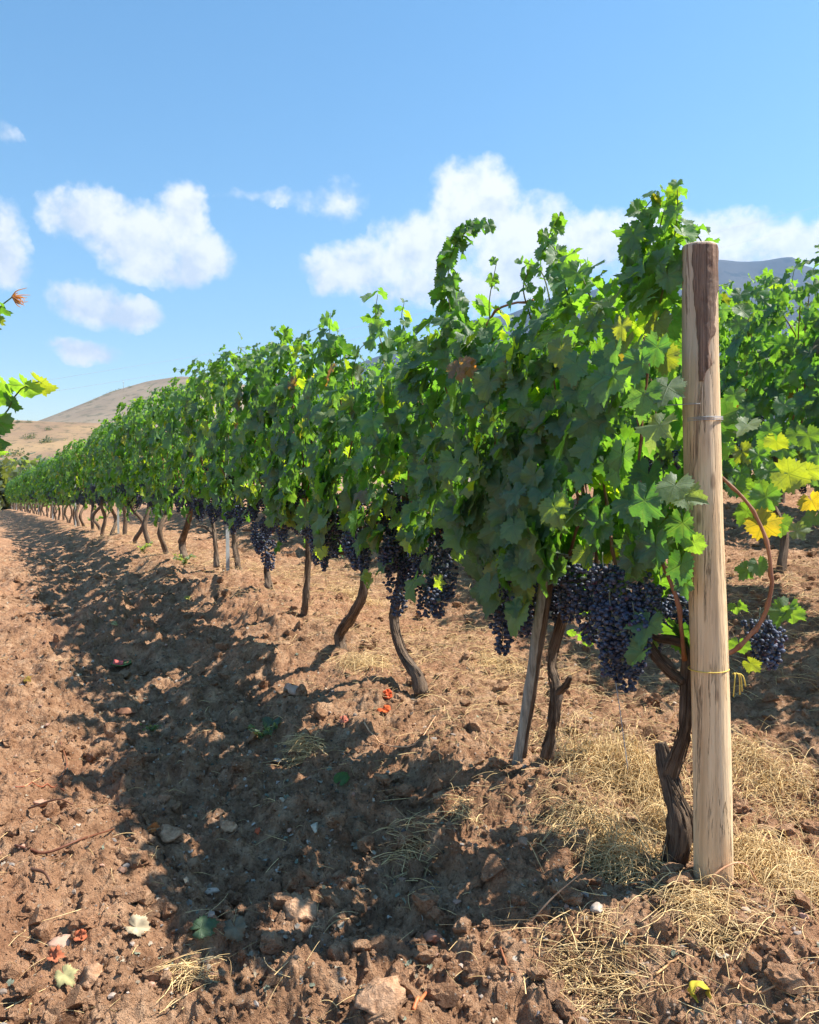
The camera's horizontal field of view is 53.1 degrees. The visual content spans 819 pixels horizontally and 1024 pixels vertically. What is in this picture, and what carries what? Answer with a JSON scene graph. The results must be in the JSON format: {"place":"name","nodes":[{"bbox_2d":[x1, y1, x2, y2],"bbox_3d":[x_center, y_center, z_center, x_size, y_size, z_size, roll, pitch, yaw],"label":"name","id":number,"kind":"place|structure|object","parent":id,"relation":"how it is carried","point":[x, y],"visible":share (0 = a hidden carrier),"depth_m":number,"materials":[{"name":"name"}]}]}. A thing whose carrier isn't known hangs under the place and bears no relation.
{"place":"outdoors","nodes":[
{"label":"outdoors","id":0,"kind":"place"},
{"bbox_2d":[0,420,391,489],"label":"hillside","id":1,"kind":"structure","parent":0,"point":[60,433],"depth_m":136.81,"materials":[{"name":"soil"}]},
{"bbox_2d":[39,376,470,481],"bbox_3d":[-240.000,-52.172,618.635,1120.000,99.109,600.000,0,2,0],"label":"hill","id":2,"kind":"structure","parent":0,"point":[101,408],"depth_m":545.84,"materials":[{"name":"soil"}]},
{"bbox_2d":[0,470,818,1023],"bbox_3d":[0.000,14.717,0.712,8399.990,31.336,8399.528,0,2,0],"label":"ground","id":3,"kind":"structure","parent":0,"point":[22,532],"depth_m":2.81,"materials":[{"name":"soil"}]},
{"bbox_2d":[0,456,23,509],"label":"bush","id":4,"kind":"object","parent":3,"relation":"on","point":[6,474],"visible":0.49,"depth_m":49.73,"materials":[{"name":"green plant"}]},
{"bbox_2d":[0,453,33,470],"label":"bush","id":5,"kind":"object","parent":3,"relation":"on","point":[19,462],"visible":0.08,"depth_m":76.51,"materials":[{"name":"green plant"}]},
{"bbox_2d":[13,474,22,511],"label":"grapevine","id":6,"kind":"object","parent":3,"relation":"on","point":[15,479],"visible":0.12,"depth_m":33.33,"materials":[{"name":"plant"}]},
{"bbox_2d":[16,477,26,511],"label":"grapevine","id":7,"kind":"object","parent":3,"relation":"on","point":[17,490],"visible":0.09,"depth_m":31.80,"materials":[{"name":"plant"}]},
{"bbox_2d":[19,470,31,512],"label":"grapevine","id":8,"kind":"object","parent":3,"relation":"on","point":[21,488],"visible":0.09,"depth_m":28.06,"materials":[{"name":"plant"}]},
{"bbox_2d":[0,462,56,508],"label":"bush","id":9,"kind":"object","parent":3,"relation":"on","point":[13,467],"visible":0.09,"depth_m":51.34,"materials":[{"name":"green plant"}]},
{"bbox_2d":[22,464,34,513],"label":"grapevine","id":10,"kind":"object","parent":3,"relation":"on","point":[25,482],"visible":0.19,"depth_m":26.55,"materials":[{"name":"plant"}]},
{"bbox_2d":[0,288,58,455],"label":"grapevine","id":11,"kind":"object","parent":3,"relation":"on","point":[33,388],"visible":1,"depth_m":1.99,"materials":[{"name":"green plant"}]},
{"bbox_2d":[25,468,37,511],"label":"grapevine","id":12,"kind":"object","parent":3,"relation":"on","point":[27,484],"visible":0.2,"depth_m":25.75,"materials":[{"name":"plant"}]},
{"bbox_2d":[29,471,37,513],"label":"grapevine","id":13,"kind":"object","parent":3,"relation":"on","point":[31,481],"visible":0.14,"depth_m":25.25,"materials":[{"name":"plant"}]},
{"bbox_2d":[30,467,44,514],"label":"grapevine","id":14,"kind":"object","parent":3,"relation":"on","point":[35,499],"visible":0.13,"depth_m":24.36,"materials":[{"name":"plant"}]},
{"bbox_2d":[15,782,64,790],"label":"twig","id":15,"kind":"object","parent":3,"relation":"on","point":[39,786],"visible":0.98,"depth_m":2.69,"materials":[{"name":"wood"}]},
{"bbox_2d":[33,799,47,806],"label":"stone","id":16,"kind":"object","parent":3,"relation":"on","point":[39,801],"visible":0.64,"depth_m":2.53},
{"bbox_2d":[30,867,51,885],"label":"twig","id":17,"kind":"object","parent":3,"relation":"on","point":[42,872],"visible":1,"depth_m":2.06,"materials":[{"name":"wood"}]},
{"bbox_2d":[33,456,49,516],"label":"grapevine","id":18,"kind":"object","parent":3,"relation":"on","point":[36,478],"visible":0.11,"depth_m":21.46,"materials":[{"name":"plant"}]},
{"bbox_2d":[35,455,51,517],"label":"grapevine","id":19,"kind":"object","parent":3,"relation":"on","point":[38,492],"visible":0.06,"depth_m":20.72,"materials":[{"name":"plant"}]},
{"bbox_2d":[38,454,56,518],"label":"grapevine","id":20,"kind":"object","parent":3,"relation":"on","point":[41,474],"visible":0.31,"depth_m":19.75,"materials":[{"name":"plant"}]},
{"bbox_2d":[16,452,80,504],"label":"bush","id":21,"kind":"object","parent":3,"relation":"on","point":[36,458],"visible":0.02,"depth_m":80.33,"materials":[{"name":"green plant"}]},
{"bbox_2d":[28,798,72,808],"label":"twig","id":22,"kind":"object","parent":3,"relation":"on","point":[42,803],"visible":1,"depth_m":2.44,"materials":[{"name":"wood"}]},
{"bbox_2d":[46,456,56,519],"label":"grapevine","id":23,"kind":"object","parent":3,"relation":"on","point":[48,486],"visible":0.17,"depth_m":19.18,"materials":[{"name":"plant"}]},
{"bbox_2d":[46,944,64,962],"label":"fallen leaf","id":24,"kind":"object","parent":3,"relation":"on","point":[55,954],"visible":1,"depth_m":1.83,"materials":[{"name":"plant"}]},
{"bbox_2d":[48,457,65,519],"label":"grapevine","id":25,"kind":"object","parent":3,"relation":"on","point":[53,498],"visible":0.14,"depth_m":18.47,"materials":[{"name":"plant"}]},
{"bbox_2d":[46,933,71,946],"bbox_3d":[-0.805,0.997,1.903,0.074,0.030,0.042,-1,2,-35],"label":"stone","id":26,"kind":"object","parent":3,"relation":"on","point":[63,940],"visible":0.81,"depth_m":1.89,"materials":[{"name":"stone"}]},
{"bbox_2d":[50,448,73,522],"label":"grapevine","id":27,"kind":"object","parent":3,"relation":"on","point":[56,484],"visible":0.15,"depth_m":16.32,"materials":[{"name":"green plant"}]},
{"bbox_2d":[55,445,68,522],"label":"grapevine","id":28,"kind":"object","parent":3,"relation":"on","point":[66,517],"visible":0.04,"depth_m":17.06,"materials":[{"name":"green plant"}]},
{"bbox_2d":[14,828,113,853],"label":"twig","id":29,"kind":"object","parent":3,"relation":"on","point":[50,851],"visible":1,"depth_m":2.23,"materials":[{"name":"wood"}]},
{"bbox_2d":[53,964,78,987],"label":"fallen leaf","id":30,"kind":"object","parent":3,"relation":"on","point":[67,977],"visible":1,"depth_m":1.79,"materials":[{"name":"plant"}]},
{"bbox_2d":[55,445,79,524],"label":"grapevine","id":31,"kind":"object","parent":3,"relation":"on","point":[60,490],"visible":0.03,"depth_m":15.60,"materials":[{"name":"green plant"}]},
{"bbox_2d":[57,438,87,525],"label":"grapevine","id":32,"kind":"object","parent":3,"relation":"on","point":[63,481],"visible":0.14,"depth_m":14.82,"materials":[{"name":"plant"}]},
{"bbox_2d":[63,437,89,526],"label":"grapevine","id":33,"kind":"object","parent":3,"relation":"on","point":[71,482],"visible":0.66,"depth_m":13.83,"materials":[{"name":"plant"}]},
{"bbox_2d":[73,929,87,941],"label":"fallen leaf","id":34,"kind":"object","parent":3,"relation":"on","point":[79,934],"visible":1,"depth_m":1.90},
{"bbox_2d":[78,962,102,990],"bbox_3d":[-0.706,1.026,1.811,0.054,0.044,0.064,0,2,0],"label":"soil lump","id":35,"kind":"object","parent":3,"relation":"on","point":[89,976],"visible":0.98,"depth_m":1.80,"materials":[{"name":"stone"}]},
{"bbox_2d":[78,436,104,529],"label":"grapevine","id":36,"kind":"object","parent":3,"relation":"on","point":[86,489],"visible":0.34,"depth_m":13.27,"materials":[{"name":"plant"}]},
{"bbox_2d":[85,427,107,529],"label":"grapevine","id":37,"kind":"object","parent":3,"relation":"on","point":[89,466],"visible":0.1,"depth_m":12.61,"materials":[{"name":"plant"}]},
{"bbox_2d":[87,426,124,535],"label":"grapevine","id":38,"kind":"object","parent":3,"relation":"on","point":[94,487],"visible":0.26,"depth_m":11.85,"materials":[{"name":"plant"}]},
{"bbox_2d":[94,418,130,535],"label":"grapevine","id":39,"kind":"object","parent":3,"relation":"on","point":[103,485],"visible":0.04,"depth_m":11.17,"materials":[{"name":"plant"}]},
{"bbox_2d":[96,422,140,534],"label":"grapevine","id":40,"kind":"object","parent":3,"relation":"on","point":[101,474],"visible":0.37,"depth_m":10.40,"materials":[{"name":"green plant"}]},
{"bbox_2d":[111,659,131,666],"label":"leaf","id":41,"kind":"object","parent":3,"relation":"on","point":[118,663],"visible":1,"depth_m":4.31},
{"bbox_2d":[102,398,151,543],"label":"grapevine","id":42,"kind":"object","parent":3,"relation":"on","point":[114,471],"visible":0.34,"depth_m":9.49,"materials":[{"name":"green plant"}]},
{"bbox_2d":[115,707,138,714],"bbox_3d":[-1.258,0.891,3.654,0.089,0.045,0.072,0,2,0],"label":"stone","id":43,"kind":"object","parent":3,"relation":"on","point":[127,710],"visible":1,"depth_m":3.63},
{"bbox_2d":[125,914,150,936],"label":"fallen leaf","id":44,"kind":"object","parent":3,"relation":"on","point":[139,923],"visible":1,"depth_m":1.95,"materials":[{"name":"plant"}]},
{"bbox_2d":[111,395,165,546],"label":"grapevine","id":45,"kind":"object","parent":3,"relation":"on","point":[124,479],"visible":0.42,"depth_m":8.83,"materials":[{"name":"green plant"}]},
{"bbox_2d":[140,722,161,731],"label":"weed","id":46,"kind":"object","parent":3,"relation":"on","point":[152,728],"visible":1,"depth_m":3.41,"materials":[{"name":"green plant"}]},
{"bbox_2d":[147,822,159,832],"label":"fallen leaf","id":47,"kind":"object","parent":3,"relation":"on","point":[155,825],"visible":0.93,"depth_m":2.43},
{"bbox_2d":[126,386,184,553],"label":"grapevine","id":48,"kind":"object","parent":3,"relation":"on","point":[138,421],"visible":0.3,"depth_m":8.05,"materials":[{"name":"green plant"}]},
{"bbox_2d":[137,382,203,558],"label":"grapevine","id":49,"kind":"object","parent":3,"relation":"on","point":[152,482],"visible":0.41,"depth_m":7.33,"materials":[{"name":"green plant"}]},
{"bbox_2d":[158,824,183,842],"bbox_3d":[-0.715,0.962,2.432,0.079,0.049,0.071,1,2,22],"label":"stone","id":50,"kind":"object","parent":3,"relation":"on","point":[170,834],"visible":0.96,"depth_m":2.42,"materials":[{"name":"stone"}]},
{"bbox_2d":[172,553,195,563],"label":"weed","id":51,"kind":"object","parent":3,"relation":"on","point":[187,558],"visible":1,"depth_m":7.08,"materials":[{"name":"green plant"}]},
{"bbox_2d":[158,358,232,567],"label":"grapevine","id":52,"kind":"object","parent":3,"relation":"on","point":[183,455],"visible":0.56,"depth_m":6.49,"materials":[{"name":"green plant"}]},
{"bbox_2d":[190,914,219,938],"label":"fallen leaf","id":53,"kind":"object","parent":3,"relation":"on","point":[204,924],"visible":1,"depth_m":1.96,"materials":[{"name":"plant"}]},
{"bbox_2d":[205,888,219,894],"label":"stone","id":54,"kind":"object","parent":3,"relation":"on","point":[210,890],"visible":1,"depth_m":2.22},
{"bbox_2d":[175,332,268,569],"bbox_3d":[-1.267,-0.387,5.805,0.607,1.728,1.286,-1,2,-28],"label":"grapevine","id":55,"kind":"object","parent":3,"relation":"on","point":[195,409],"visible":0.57,"depth_m":5.78,"materials":[{"name":"green plant"}]},
{"bbox_2d":[225,439,229,571],"bbox_3d":[-1.301,-0.110,5.852,0.031,1.520,0.049,0,2,-4],"label":"metal stake","id":56,"kind":"object","parent":3,"relation":"on","point":[227,532],"depth_m":5.85,"materials":[{"name":"metal"}]},
{"bbox_2d":[220,820,237,833],"bbox_3d":[-0.562,0.967,2.506,0.063,0.044,0.045,1,2,31],"label":"stone","id":57,"kind":"object","parent":3,"relation":"on","point":[228,827],"visible":0.9,"depth_m":2.50,"materials":[{"name":"stone"}]},
{"bbox_2d":[223,915,247,941],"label":"fallen leaf","id":58,"kind":"object","parent":3,"relation":"on","point":[232,932],"visible":1,"depth_m":1.99,"materials":[{"name":"plant"}]},
{"bbox_2d":[201,324,311,588],"bbox_3d":[-0.942,-0.315,5.278,0.644,1.633,1.121,-1,2,-28],"label":"grapevine","id":59,"kind":"object","parent":3,"relation":"on","point":[226,401],"visible":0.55,"depth_m":5.16,"materials":[{"name":"green plant"}]},
{"bbox_2d":[244,723,277,738],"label":"weed","id":60,"kind":"object","parent":3,"relation":"on","point":[267,731],"visible":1,"depth_m":3.24,"materials":[{"name":"green plant"}]},
{"bbox_2d":[262,716,281,729],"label":"fallen leaf","id":61,"kind":"object","parent":3,"relation":"on","point":[269,721],"visible":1,"depth_m":3.30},
{"bbox_2d":[284,683,297,695],"bbox_3d":[-0.506,0.783,3.605,0.082,0.064,0.089,-2,2,-40],"label":"stone","id":62,"kind":"object","parent":3,"relation":"on","point":[291,688],"visible":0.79,"depth_m":3.59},
{"bbox_2d":[233,324,357,615],"bbox_3d":[-0.642,-0.180,4.547,0.514,1.699,1.365,-1,2,-28],"label":"grapevine","id":63,"kind":"object","parent":3,"relation":"on","point":[265,374],"visible":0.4,"depth_m":4.55,"materials":[{"name":"green plant"}]},
{"bbox_2d":[283,892,316,922],"bbox_3d":[-0.282,1.029,2.119,0.091,0.064,0.106,0,2,0],"label":"stone","id":64,"kind":"object","parent":3,"relation":"on","point":[305,910],"visible":0.96,"depth_m":2.09,"materials":[{"name":"stone"}]},
{"bbox_2d":[255,310,385,649],"bbox_3d":[-0.413,-0.123,4.120,0.492,1.730,1.258,-1,2,-28],"label":"grapevine","id":65,"kind":"object","parent":3,"relation":"on","point":[314,517],"visible":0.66,"depth_m":3.99,"materials":[{"name":"green plant"}]},
{"bbox_2d":[309,376,359,479],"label":"grapevine","id":66,"kind":"object","parent":3,"relation":"on","point":[344,455],"visible":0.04,"depth_m":10.33,"materials":[{"name":"plant"}]},
{"bbox_2d":[333,771,350,785],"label":"fallen leaf","id":67,"kind":"object","parent":3,"relation":"on","point":[343,777],"visible":1,"depth_m":2.73,"materials":[{"name":"plant"}]},
{"bbox_2d":[345,358,375,461],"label":"grapevine","id":68,"kind":"object","parent":3,"relation":"on","point":[365,378],"visible":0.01,"depth_m":9.40,"materials":[{"name":"plant"}]},
{"bbox_2d":[344,355,408,485],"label":"grapevine","id":69,"kind":"object","parent":3,"relation":"on","point":[366,388],"visible":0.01,"depth_m":8.89,"materials":[{"name":"plant"}]},
{"bbox_2d":[354,975,406,1014],"bbox_3d":[-0.060,1.000,1.704,0.108,0.059,0.104,0,2,0],"label":"rock","id":70,"kind":"object","parent":3,"relation":"on","point":[375,995],"visible":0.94,"depth_m":1.68,"materials":[{"name":"stone"}]},
{"bbox_2d":[377,705,390,712],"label":"fallen leaf","id":71,"kind":"object","parent":3,"relation":"on","point":[385,708],"visible":1,"depth_m":3.25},
{"bbox_2d":[382,689,392,698],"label":"fallen leaf","id":72,"kind":"object","parent":3,"relation":"on","point":[388,693],"visible":1,"depth_m":3.38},
{"bbox_2d":[363,716,435,747],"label":"twig","id":73,"kind":"object","parent":3,"relation":"on","point":[398,746],"visible":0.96,"depth_m":3.00,"materials":[{"name":"wood"}]},
{"bbox_2d":[301,287,507,694],"bbox_3d":[-0.017,-0.091,3.427,0.563,1.730,1.126,-1,2,-28],"label":"grapevine","id":74,"kind":"object","parent":3,"relation":"on","point":[379,442],"visible":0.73,"depth_m":3.39,"materials":[{"name":"green plant"}]},
{"bbox_2d":[377,334,440,512],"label":"grapevine","id":75,"kind":"object","parent":3,"relation":"on","point":[414,402],"visible":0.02,"depth_m":7.80,"materials":[{"name":"plant"}]},
{"bbox_2d":[0,500,818,1023],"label":"dry straw","id":76,"kind":"object","parent":3,"relation":"on","point":[616,852],"visible":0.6,"depth_m":2.37,"materials":[{"name":"plant"}]},
{"bbox_2d":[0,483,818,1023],"bbox_3d":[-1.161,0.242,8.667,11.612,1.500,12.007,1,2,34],"label":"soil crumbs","id":77,"kind":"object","parent":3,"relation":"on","point":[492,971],"visible":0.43,"depth_m":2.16,"materials":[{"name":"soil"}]},
{"bbox_2d":[0,492,818,1023],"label":"soil clods","id":78,"kind":"object","parent":3,"relation":"on","point":[784,976],"visible":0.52,"depth_m":2.12,"materials":[{"name":"soil"}]},
{"bbox_2d":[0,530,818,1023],"bbox_3d":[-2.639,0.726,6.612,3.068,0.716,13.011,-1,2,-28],"label":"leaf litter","id":79,"kind":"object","parent":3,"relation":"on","point":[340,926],"visible":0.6,"depth_m":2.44,"materials":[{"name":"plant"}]},
{"bbox_2d":[411,991,426,1011],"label":"twig","id":80,"kind":"object","parent":3,"relation":"on","point":[416,1001],"visible":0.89,"depth_m":1.72,"materials":[{"name":"wood"}]},
{"bbox_2d":[423,929,442,943],"bbox_3d":[0.053,1.036,1.995,0.056,0.028,0.038,2,2,41],"label":"stone","id":81,"kind":"object","parent":3,"relation":"on","point":[433,936],"visible":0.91,"depth_m":1.99,"materials":[{"name":"stone"}]},
{"bbox_2d":[413,327,500,481],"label":"grapevine","id":82,"kind":"object","parent":3,"relation":"on","point":[465,419],"visible":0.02,"depth_m":7.35,"materials":[{"name":"plant"}]},
{"bbox_2d":[499,947,515,973],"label":"twig","id":83,"kind":"object","parent":3,"relation":"on","point":[503,956],"visible":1,"depth_m":1.87,"materials":[{"name":"wood"}]},
{"bbox_2d":[393,217,632,762],"bbox_3d":[0.310,-0.104,2.759,0.528,1.816,0.954,-1,2,-28],"label":"grapevine","id":84,"kind":"object","parent":3,"relation":"on","point":[503,519],"visible":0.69,"depth_m":2.66,"materials":[{"name":"green plant"}]},
{"bbox_2d":[517,836,527,845],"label":"stone","id":85,"kind":"object","parent":3,"relation":"on","point":[522,841],"visible":0.99,"depth_m":2.26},
{"bbox_2d":[478,314,571,465],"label":"grapevine","id":86,"kind":"object","parent":3,"relation":"on","point":[539,352],"visible":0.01,"depth_m":6.81,"materials":[{"name":"plant"}]},
{"bbox_2d":[512,486,571,764],"bbox_3d":[0.411,0.335,2.577,0.105,1.205,0.316,-2,3,-42],"label":"wooden stake","id":87,"kind":"object","parent":3,"relation":"on","point":[540,620],"visible":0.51,"depth_m":2.60,"materials":[{"name":"brown wood"}]},
{"bbox_2d":[531,871,582,920],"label":"twig","id":88,"kind":"object","parent":3,"relation":"on","point":[542,908],"visible":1,"depth_m":2.01,"materials":[{"name":"wood"}]},
{"bbox_2d":[590,902,602,913],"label":"stone","id":89,"kind":"object","parent":3,"relation":"on","point":[595,907],"visible":1,"depth_m":1.99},
{"bbox_2d":[538,294,660,493],"bbox_3d":[1.353,-0.697,6.047,0.626,1.910,1.127,-1,2,-28],"label":"grapevine","id":90,"kind":"object","parent":3,"relation":"on","point":[629,412],"visible":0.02,"depth_m":5.99,"materials":[{"name":"plant"}]},
{"bbox_2d":[436,179,818,866],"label":"grapevine","id":91,"kind":"object","parent":3,"relation":"on","point":[584,417],"visible":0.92,"depth_m":2.21,"materials":[{"name":"green plant"}]},
{"bbox_2d":[615,683,627,769],"bbox_3d":[0.573,0.577,2.210,0.002,0.225,0.052,-1,2,-28],"label":"string","id":92,"kind":"object","parent":91,"relation":"hanging from","point":[622,727],"visible":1,"depth_m":2.21,"materials":[{"name":"fabric"}]},
{"bbox_2d":[655,957,678,974],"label":"twig","id":93,"kind":"object","parent":3,"relation":"on","point":[662,968],"visible":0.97,"depth_m":1.79,"materials":[{"name":"wood"}]},
{"bbox_2d":[597,283,761,483],"bbox_3d":[1.695,-0.575,5.314,0.618,1.900,1.122,-1,2,-28],"label":"grapevine","id":94,"kind":"object","parent":3,"relation":"on","point":[663,456],"visible":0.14,"depth_m":5.19,"materials":[{"name":"plant"}]},
{"bbox_2d":[687,980,729,1002],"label":"curled leaf","id":95,"kind":"object","parent":3,"relation":"on","point":[693,985],"visible":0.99,"depth_m":1.72,"materials":[{"name":"plant"}]},
{"bbox_2d":[662,325,763,442],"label":"grapevine","id":96,"kind":"object","parent":3,"relation":"on","point":[721,364],"depth_m":7.47,"materials":[{"name":"plant"}]},
{"bbox_2d":[682,241,745,888],"bbox_3d":[0.756,0.258,2.068,0.101,1.866,0.173,-1,2,-24],"label":"wooden post","id":97,"kind":"object","parent":3,"relation":"on","point":[709,669],"visible":0.91,"depth_m":2.03,"materials":[{"name":"brown wood"}]},
{"bbox_2d":[180,403,699,430],"bbox_3d":[-10.664,-0.937,23.593,0.002,0.628,48.801,-1,2,-28],"label":"trellis wire","id":98,"kind":"object","parent":97,"relation":"attached to","point":[505,412],"visible":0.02,"depth_m":2.12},
{"bbox_2d":[708,861,759,889],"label":"twig","id":99,"kind":"object","parent":3,"relation":"on","point":[719,870],"visible":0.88,"depth_m":2.02,"materials":[{"name":"wood"}]},
{"bbox_2d":[667,256,818,573],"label":"grapevine","id":100,"kind":"object","parent":3,"relation":"on","point":[771,379],"visible":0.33,"depth_m":4.37,"materials":[{"name":"green plant"}]},
{"bbox_2d":[738,982,774,993],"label":"twig","id":101,"kind":"object","parent":3,"relation":"on","point":[760,992],"visible":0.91,"depth_m":1.70,"materials":[{"name":"wood"}]},
{"bbox_2d":[741,297,811,502],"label":"grapevine","id":102,"kind":"object","parent":3,"relation":"on","point":[791,312],"visible":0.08,"depth_m":7.15,"materials":[{"name":"plant"}]},
{"bbox_2d":[792,245,818,527],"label":"grapevine","id":103,"kind":"object","parent":3,"relation":"on","point":[809,518],"visible":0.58,"depth_m":4.12,"materials":[{"name":"green plant"}]},
{"bbox_2d":[0,0,818,420],"label":"sky","id":104,"kind":"structure","parent":0,"point":[179,178],"materials":[{"name":"blue"}]},
{"bbox_2d":[51,214,786,379],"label":"overhead cable","id":105,"kind":"object","parent":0,"point":[364,325],"visible":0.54,"depth_m":79.38,"materials":[{"name":"metal"}]},
{"bbox_2d":[20,224,817,396],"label":"overhead cable","id":106,"kind":"object","parent":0,"point":[368,336],"visible":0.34,"depth_m":81.56,"materials":[{"name":"metal"}]},
{"bbox_2d":[273,257,818,469],"bbox_3d":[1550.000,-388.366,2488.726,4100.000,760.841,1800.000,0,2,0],"label":"mountain","id":107,"kind":"structure","parent":0,"point":[736,272],"depth_m":2404.50,"materials":[{"name":"stone"}]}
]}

